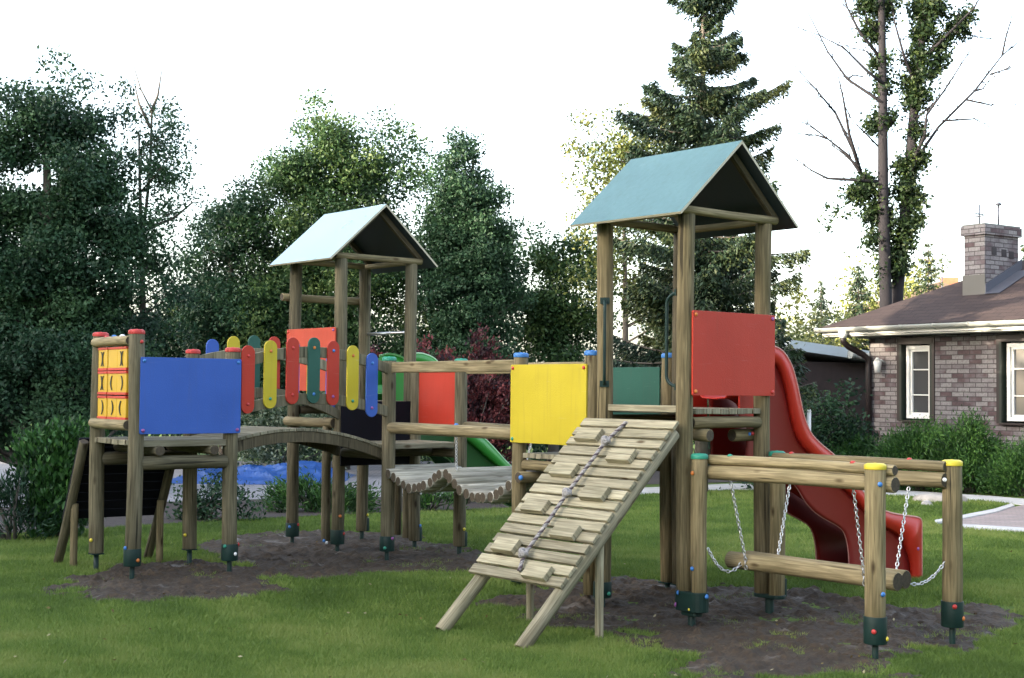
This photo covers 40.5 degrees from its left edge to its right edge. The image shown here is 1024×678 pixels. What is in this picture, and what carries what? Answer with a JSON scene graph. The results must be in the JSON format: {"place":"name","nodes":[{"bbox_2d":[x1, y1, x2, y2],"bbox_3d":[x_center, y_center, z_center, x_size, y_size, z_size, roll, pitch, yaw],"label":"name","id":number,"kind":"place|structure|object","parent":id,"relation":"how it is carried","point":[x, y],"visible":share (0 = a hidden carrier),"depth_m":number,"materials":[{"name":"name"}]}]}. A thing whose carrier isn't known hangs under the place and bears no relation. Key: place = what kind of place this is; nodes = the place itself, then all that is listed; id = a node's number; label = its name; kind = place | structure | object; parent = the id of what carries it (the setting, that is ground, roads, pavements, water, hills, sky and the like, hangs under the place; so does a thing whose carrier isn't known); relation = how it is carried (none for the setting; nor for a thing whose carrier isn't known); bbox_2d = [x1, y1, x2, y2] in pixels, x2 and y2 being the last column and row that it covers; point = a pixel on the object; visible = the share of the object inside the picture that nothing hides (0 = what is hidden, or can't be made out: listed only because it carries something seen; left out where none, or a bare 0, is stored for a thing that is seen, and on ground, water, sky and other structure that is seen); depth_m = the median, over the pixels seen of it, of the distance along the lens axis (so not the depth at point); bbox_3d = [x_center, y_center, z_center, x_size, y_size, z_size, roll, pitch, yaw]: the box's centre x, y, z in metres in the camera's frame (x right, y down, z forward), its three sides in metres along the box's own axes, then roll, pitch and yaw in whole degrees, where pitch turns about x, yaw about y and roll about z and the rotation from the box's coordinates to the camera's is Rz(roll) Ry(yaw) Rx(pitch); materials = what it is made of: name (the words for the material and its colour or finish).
{"place":"outdoors","nodes":[
{"label":"outdoors","id":0,"kind":"place"},
{"bbox_2d":[194,335,388,458],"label":"arched bridge","id":1,"kind":"structure","parent":0,"point":[293,354],"depth_m":12.96,"materials":[{"name":"multicoloured wood"}]},
{"bbox_2d":[40,529,554,602],"bbox_3d":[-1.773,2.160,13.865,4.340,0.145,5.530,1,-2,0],"label":"bare soil","id":2,"kind":"structure","parent":0,"point":[281,545],"depth_m":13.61,"materials":[{"name":"brown soil"}]},
{"bbox_2d":[0,423,1023,677],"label":"lawn","id":3,"kind":"structure","parent":0,"point":[546,589],"depth_m":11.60,"materials":[{"name":"green plant"}]},
{"bbox_2d":[0,455,62,540],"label":"dark shrub","id":4,"kind":"object","parent":3,"relation":"on","point":[5,496],"visible":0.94,"depth_m":15.11,"materials":[{"name":"green plant"}]},
{"bbox_2d":[2,413,109,539],"bbox_3d":[-5.011,1.579,15.589,1.384,1.502,0.937,1,-2,0],"label":"thuja shrub","id":5,"kind":"object","parent":3,"relation":"on","point":[50,449],"visible":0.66,"depth_m":15.37,"materials":[{"name":"green plant"}]},
{"bbox_2d":[0,44,173,467],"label":"broadleaf tree","id":6,"kind":"object","parent":3,"relation":"on","point":[54,307],"visible":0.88,"depth_m":23.53,"materials":[{"name":"green plant"}]},
{"bbox_2d":[53,437,174,565],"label":"climbing ramp","id":7,"kind":"structure","parent":3,"relation":"on","point":[156,486],"depth_m":12.93,"materials":[{"name":"brown wood"}]},
{"bbox_2d":[86,61,214,435],"bbox_3d":[-6.607,-1.099,24.900,2.454,7.916,2.311,-1,-2,31],"label":"broadleaf tree","id":8,"kind":"object","parent":3,"relation":"on","point":[154,170],"visible":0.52,"depth_m":24.90,"materials":[{"name":"green plant"}]},
{"bbox_2d":[88,329,240,578],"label":"play platform","id":9,"kind":"structure","parent":3,"relation":"on","point":[190,395],"depth_m":12.10,"materials":[{"name":"brown wood"}]},
{"bbox_2d":[139,144,347,454],"bbox_3d":[-6.125,-0.643,31.034,5.783,7.490,5.022,1,-2,0],"label":"broadleaf tree","id":10,"kind":"object","parent":3,"relation":"on","point":[223,248],"visible":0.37,"depth_m":30.42,"materials":[{"name":"green plant"}]},
{"bbox_2d":[0,461,527,506],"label":"paved yard","id":11,"kind":"structure","parent":3,"relation":"on","point":[375,472],"depth_m":26.63,"materials":[{"name":"grey concrete"}]},
{"bbox_2d":[172,460,354,484],"bbox_3d":[-4.858,2.569,27.265,3.275,0.384,3.488,1,-2,0],"label":"tarpaulin","id":12,"kind":"object","parent":11,"relation":"on","point":[257,474],"visible":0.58,"depth_m":26.02,"materials":[{"name":"blue plastic"}]},
{"bbox_2d":[219,391,346,468],"bbox_3d":[-4.250,1.860,28.437,3.729,2.149,1.852,1,-2,0],"label":"variegated shrub","id":13,"kind":"object","parent":3,"relation":"on","point":[280,413],"visible":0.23,"depth_m":28.24,"materials":[{"name":"green plant"}]},
{"bbox_2d":[0,497,578,533],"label":"planting bed","id":14,"kind":"object","parent":3,"relation":"on","point":[121,521],"visible":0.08,"depth_m":19.06,"materials":[{"name":"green plant"}]},
{"bbox_2d":[165,462,281,521],"bbox_3d":[-3.775,2.001,17.916,1.612,0.926,0.840,1,-2,0],"label":"dark shrub","id":15,"kind":"object","parent":14,"relation":"on","point":[204,513],"visible":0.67,"depth_m":17.88,"materials":[{"name":"green plant"}]},
{"bbox_2d":[256,466,380,513],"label":"juniper shrub","id":16,"kind":"object","parent":14,"relation":"on","point":[310,497],"visible":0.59,"depth_m":19.35,"materials":[{"name":"green plant"}]},
{"bbox_2d":[420,491,478,510],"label":"juniper shrub","id":17,"kind":"object","parent":14,"relation":"on","point":[426,500],"visible":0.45,"depth_m":19.83,"materials":[{"name":"green plant"}]},
{"bbox_2d":[370,322,529,502],"bbox_3d":[-0.785,1.188,21.387,2.745,2.930,1.760,2,-2,-26],"label":"red shrub","id":18,"kind":"object","parent":14,"relation":"on","point":[493,399],"visible":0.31,"depth_m":21.36,"materials":[{"name":"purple plant"}]},
{"bbox_2d":[168,88,448,469],"bbox_3d":[-4.314,-1.215,30.914,6.460,8.659,4.663,1,-2,0],"label":"broadleaf tree","id":19,"kind":"object","parent":3,"relation":"on","point":[366,177],"visible":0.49,"depth_m":30.41,"materials":[{"name":"green plant"}]},
{"bbox_2d":[270,204,437,550],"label":"play tower","id":20,"kind":"structure","parent":3,"relation":"on","point":[377,239],"depth_m":14.73,"materials":[{"name":"brown wood"}]},
{"bbox_2d":[0,308,709,465],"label":"undergrowth","id":21,"kind":"object","parent":3,"relation":"on","point":[539,447],"visible":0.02,"depth_m":33.88,"materials":[{"name":"green plant"}]},
{"bbox_2d":[340,356,466,559],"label":"play platform","id":22,"kind":"structure","parent":3,"relation":"on","point":[438,397],"depth_m":14.05,"materials":[{"name":"brown wood"}]},
{"bbox_2d":[365,352,566,527],"bbox_3d":[-0.482,1.222,15.847,2.505,2.086,0.575,2,-3,-40],"label":"slide","id":23,"kind":"object","parent":3,"relation":"on","point":[481,452],"visible":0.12,"depth_m":15.58,"materials":[{"name":"green plastic"}]},
{"bbox_2d":[396,125,538,457],"bbox_3d":[-1.043,-0.759,30.003,3.269,7.742,2.853,1,-2,0],"label":"cypress tree","id":24,"kind":"object","parent":3,"relation":"on","point":[473,244],"visible":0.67,"depth_m":29.65,"materials":[{"name":"green plant"}]},
{"bbox_2d":[0,532,1016,676],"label":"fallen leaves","id":25,"kind":"object","parent":3,"relation":"on","point":[48,607],"visible":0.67,"depth_m":10.02,"materials":[{"name":"brown plant"}]},
{"bbox_2d":[435,418,678,648],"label":"climbing ramp","id":26,"kind":"structure","parent":3,"relation":"on","point":[567,469],"depth_m":10.09,"materials":[{"name":"brown wood"}]},
{"bbox_2d":[491,220,632,460],"bbox_3d":[0.901,0.233,32.115,3.891,5.951,3.081,1,-2,0],"label":"broadleaf tree","id":27,"kind":"object","parent":3,"relation":"on","point":[554,322],"visible":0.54,"depth_m":31.57,"materials":[{"name":"green plant"}]},
{"bbox_2d":[510,350,671,594],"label":"play platform","id":28,"kind":"structure","parent":3,"relation":"on","point":[554,404],"depth_m":11.63,"materials":[{"name":"yellow wood"}]},
{"bbox_2d":[386,360,583,504],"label":"log bridge","id":29,"kind":"structure","parent":28,"relation":"attached to","point":[492,485],"depth_m":12.73,"materials":[{"name":"brown wood"}]},
{"bbox_2d":[543,103,694,469],"bbox_3d":[2.390,-0.896,29.082,3.482,8.011,2.485,1,-2,0],"label":"birch tree","id":30,"kind":"object","parent":3,"relation":"on","point":[609,159],"visible":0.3,"depth_m":28.98,"materials":[{"name":"green plant"}]},
{"bbox_2d":[570,140,798,606],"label":"play tower","id":31,"kind":"structure","parent":3,"relation":"on","point":[723,189],"depth_m":10.81,"materials":[{"name":"brown wood"}]},
{"bbox_2d":[612,0,818,491],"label":"spruce tree","id":32,"kind":"object","parent":3,"relation":"on","point":[724,275],"visible":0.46,"depth_m":24.77,"materials":[{"name":"green plant"}]},
{"bbox_2d":[734,272,816,348],"bbox_3d":[6.287,0.817,34.173,2.296,5.034,2.055,1,-2,0],"label":"broadleaf tree","id":33,"kind":"object","parent":3,"relation":"on","point":[796,333],"visible":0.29,"depth_m":33.99,"materials":[{"name":"green plant"}]},
{"bbox_2d":[719,420,840,488],"bbox_3d":[4.946,2.172,25.826,1.975,1.506,1.616,2,-2,-26],"label":"leafy bush","id":34,"kind":"object","parent":3,"relation":"on","point":[750,487],"visible":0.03,"depth_m":25.85,"materials":[{"name":"green plant"}]},
{"bbox_2d":[775,318,799,385],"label":"spruce tree","id":35,"kind":"object","parent":3,"relation":"on","point":[781,342],"visible":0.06,"depth_m":29.93,"materials":[{"name":"green plant"}]},
{"bbox_2d":[708,340,868,454],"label":"shed","id":36,"kind":"structure","parent":3,"relation":"on","point":[833,364],"depth_m":34.49,"materials":[{"name":"grey"}]},
{"bbox_2d":[693,346,922,577],"bbox_3d":[2.588,1.110,12.001,2.505,2.086,0.575,2,-3,-40],"label":"slide","id":37,"kind":"object","parent":3,"relation":"on","point":[826,515],"visible":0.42,"depth_m":11.84,"materials":[{"name":"red plastic"}]},
{"bbox_2d":[806,410,811,429],"bbox_3d":[5.449,2.086,25.442,0.100,1.600,0.095,1,-2,0],"label":"clothes post","id":38,"kind":"object","parent":3,"relation":"on","point":[809,417],"visible":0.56,"depth_m":25.43,"materials":[{"name":"white metal"}]},
{"bbox_2d":[619,471,1012,494],"bbox_3d":[7.885,2.963,30.038,11.701,0.047,12.623,-1,-2,31],"label":"house planting bed","id":39,"kind":"object","parent":3,"relation":"on","point":[655,478],"visible":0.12,"depth_m":28.10,"materials":[{"name":"brown soil"}]},
{"bbox_2d":[802,377,883,455],"bbox_3d":[6.378,1.880,27.584,2.024,2.241,1.794,1,-2,0],"label":"leafy bush","id":40,"kind":"object","parent":39,"relation":"on","point":[840,428],"visible":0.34,"depth_m":27.27,"materials":[{"name":"green plant"}]},
{"bbox_2d":[826,428,885,456],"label":"juniper shrub","id":41,"kind":"object","parent":39,"relation":"on","point":[854,450],"visible":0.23,"depth_m":27.01,"materials":[{"name":"green plant"}]},
{"bbox_2d":[858,409,963,490],"bbox_3d":[7.579,2.145,26.160,2.427,1.637,1.509,1,-2,0],"label":"juniper shrub","id":42,"kind":"object","parent":39,"relation":"on","point":[902,444],"visible":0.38,"depth_m":25.98,"materials":[{"name":"green plant"}]},
{"bbox_2d":[914,396,1016,493],"bbox_3d":[8.433,1.988,25.444,2.120,1.902,1.453,1,-2,0],"label":"juniper shrub","id":43,"kind":"object","parent":39,"relation":"on","point":[973,448],"visible":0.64,"depth_m":25.26,"materials":[{"name":"green plant"}]},
{"bbox_2d":[962,430,1023,496],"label":"juniper shrub","id":44,"kind":"object","parent":39,"relation":"on","point":[1008,470],"visible":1,"depth_m":24.62,"materials":[{"name":"green plant"}]},
{"bbox_2d":[674,450,964,658],"bbox_3d":[2.182,1.563,9.960,1.077,1.448,1.857,2,-3,-40],"label":"swing frame","id":45,"kind":"object","parent":3,"relation":"on","point":[875,479],"visible":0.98,"depth_m":9.58,"materials":[{"name":"brown wood"}]},
{"bbox_2d":[707,480,902,590],"bbox_3d":[2.014,1.364,9.826,0.430,0.717,1.490,2,-3,-40],"label":"hanging log","id":46,"kind":"object","parent":45,"relation":"hanging from","point":[836,573],"visible":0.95,"depth_m":9.89,"materials":[{"name":"brown wood"}]},
{"bbox_2d":[744,484,944,588],"bbox_3d":[2.372,1.372,10.043,0.385,0.709,1.514,2,-3,-40],"label":"hanging log","id":47,"kind":"object","parent":45,"relation":"hanging from","point":[906,576],"visible":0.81,"depth_m":9.73,"materials":[{"name":"brown"}]},
{"bbox_2d":[770,307,868,348],"bbox_3d":[8.838,1.349,40.467,3.247,4.482,3.189,1,-2,0],"label":"broadleaf tree","id":48,"kind":"object","parent":3,"relation":"on","point":[850,339],"visible":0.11,"depth_m":39.86,"materials":[{"name":"green plant"}]},
{"bbox_2d":[787,305,853,345],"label":"broadleaf tree","id":49,"kind":"object","parent":3,"relation":"on","point":[815,335],"visible":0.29,"depth_m":38.03,"materials":[{"name":"green plant"}]},
{"bbox_2d":[804,281,839,343],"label":"spruce tree","id":50,"kind":"object","parent":3,"relation":"on","point":[821,302],"visible":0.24,"depth_m":42.03,"materials":[{"name":"green plant"}]},
{"bbox_2d":[833,265,871,349],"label":"spruce tree","id":51,"kind":"object","parent":3,"relation":"on","point":[856,284],"visible":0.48,"depth_m":40.03,"materials":[{"name":"green plant"}]},
{"bbox_2d":[828,249,915,350],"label":"broadleaf tree","id":52,"kind":"object","parent":3,"relation":"on","point":[873,304],"visible":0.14,"depth_m":45.54,"materials":[{"name":"green plant"}]},
{"bbox_2d":[849,250,951,311],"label":"broadleaf tree","id":53,"kind":"object","parent":3,"relation":"on","point":[910,282],"visible":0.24,"depth_m":45.28,"materials":[{"name":"green plant"}]},
{"bbox_2d":[848,277,957,347],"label":"distant house","id":54,"kind":"structure","parent":3,"relation":"on","point":[947,281],"depth_m":62.18,"materials":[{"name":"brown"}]},
{"bbox_2d":[782,0,1023,307],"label":"poplar tree","id":55,"kind":"object","parent":3,"relation":"on","point":[894,255],"visible":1,"depth_m":34.22,"materials":[{"name":"green plant"}]},
{"bbox_2d":[814,202,1023,485],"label":"brick house","id":56,"kind":"structure","parent":3,"relation":"on","point":[946,351],"depth_m":27.98,"materials":[{"name":"brick"}]},
{"bbox_2d":[897,337,934,421],"bbox_3d":[8.288,0.835,28.391,0.273,1.723,0.952,2,-3,-34],"label":"window","id":57,"kind":"structure","parent":56,"relation":"in","point":[915,364],"depth_m":28.51,"materials":[{"name":"white paint"}]},
{"bbox_2d":[940,234,943,286],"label":"antenna mast","id":58,"kind":"object","parent":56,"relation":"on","point":[941,239],"visible":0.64,"depth_m":60.16,"materials":[{"name":"grey metal"}]},
{"bbox_2d":[996,334,1023,424],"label":"window","id":59,"kind":"structure","parent":56,"relation":"in","point":[1015,351],"depth_m":26.60,"materials":[{"name":"white paint"}]},
{"bbox_2d":[921,500,931,504],"bbox_3d":[6.627,2.627,22.154,0.193,0.110,0.193,1,-2,0],"label":"stone","id":60,"kind":"object","parent":3,"relation":"on","point":[926,502],"visible":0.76,"depth_m":22.10,"materials":[{"name":"beige stone"}]},
{"bbox_2d":[912,242,943,294],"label":"spruce tree","id":61,"kind":"object","parent":3,"relation":"on","point":[925,282],"visible":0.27,"depth_m":44.06,"materials":[{"name":"green plant"}]},
{"bbox_2d":[913,493,967,502],"bbox_3d":[7.141,2.643,23.016,0.864,0.164,0.594,1,-2,-18],"label":"flat stone","id":62,"kind":"object","parent":3,"relation":"on","point":[934,497],"visible":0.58,"depth_m":22.87,"materials":[{"name":"beige stone"}]},
{"bbox_2d":[934,503,1014,523],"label":"patio kerb","id":63,"kind":"structure","parent":3,"relation":"on","point":[985,512],"depth_m":20.25,"materials":[{"name":"grey concrete"}]},
{"bbox_2d":[963,524,1023,531],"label":"patio kerb","id":64,"kind":"structure","parent":3,"relation":"on","point":[1015,529],"depth_m":17.68,"materials":[{"name":"grey concrete"}]},
{"bbox_2d":[1018,244,1023,260],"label":"spruce tree","id":65,"kind":"object","parent":3,"relation":"on","point":[1022,248],"visible":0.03,"depth_m":40.13,"materials":[{"name":"green plant"}]},
{"bbox_2d":[0,0,1023,365],"label":"sky","id":66,"kind":"structure","parent":0,"point":[512,73],"materials":[{"name":"white"}]},
{"bbox_2d":[428,560,1023,677],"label":"bare soil","id":67,"kind":"structure","parent":0,"point":[652,597],"depth_m":10.26,"materials":[{"name":"brown soil"}]},
{"bbox_2d":[85,529,1000,676],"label":"soil clods","id":68,"kind":"object","parent":67,"relation":"on","point":[632,640],"visible":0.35,"depth_m":10.79,"materials":[{"name":"brown soil"}]},
{"bbox_2d":[620,483,1023,504],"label":"garden path","id":69,"kind":"structure","parent":0,"point":[1016,501],"depth_m":24.81,"materials":[{"name":"grey concrete"}]},
{"bbox_2d":[963,505,1023,526],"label":"patio","id":70,"kind":"structure","parent":0,"point":[1012,517],"depth_m":19.23,"materials":[{"name":"white concrete"}]}
]}

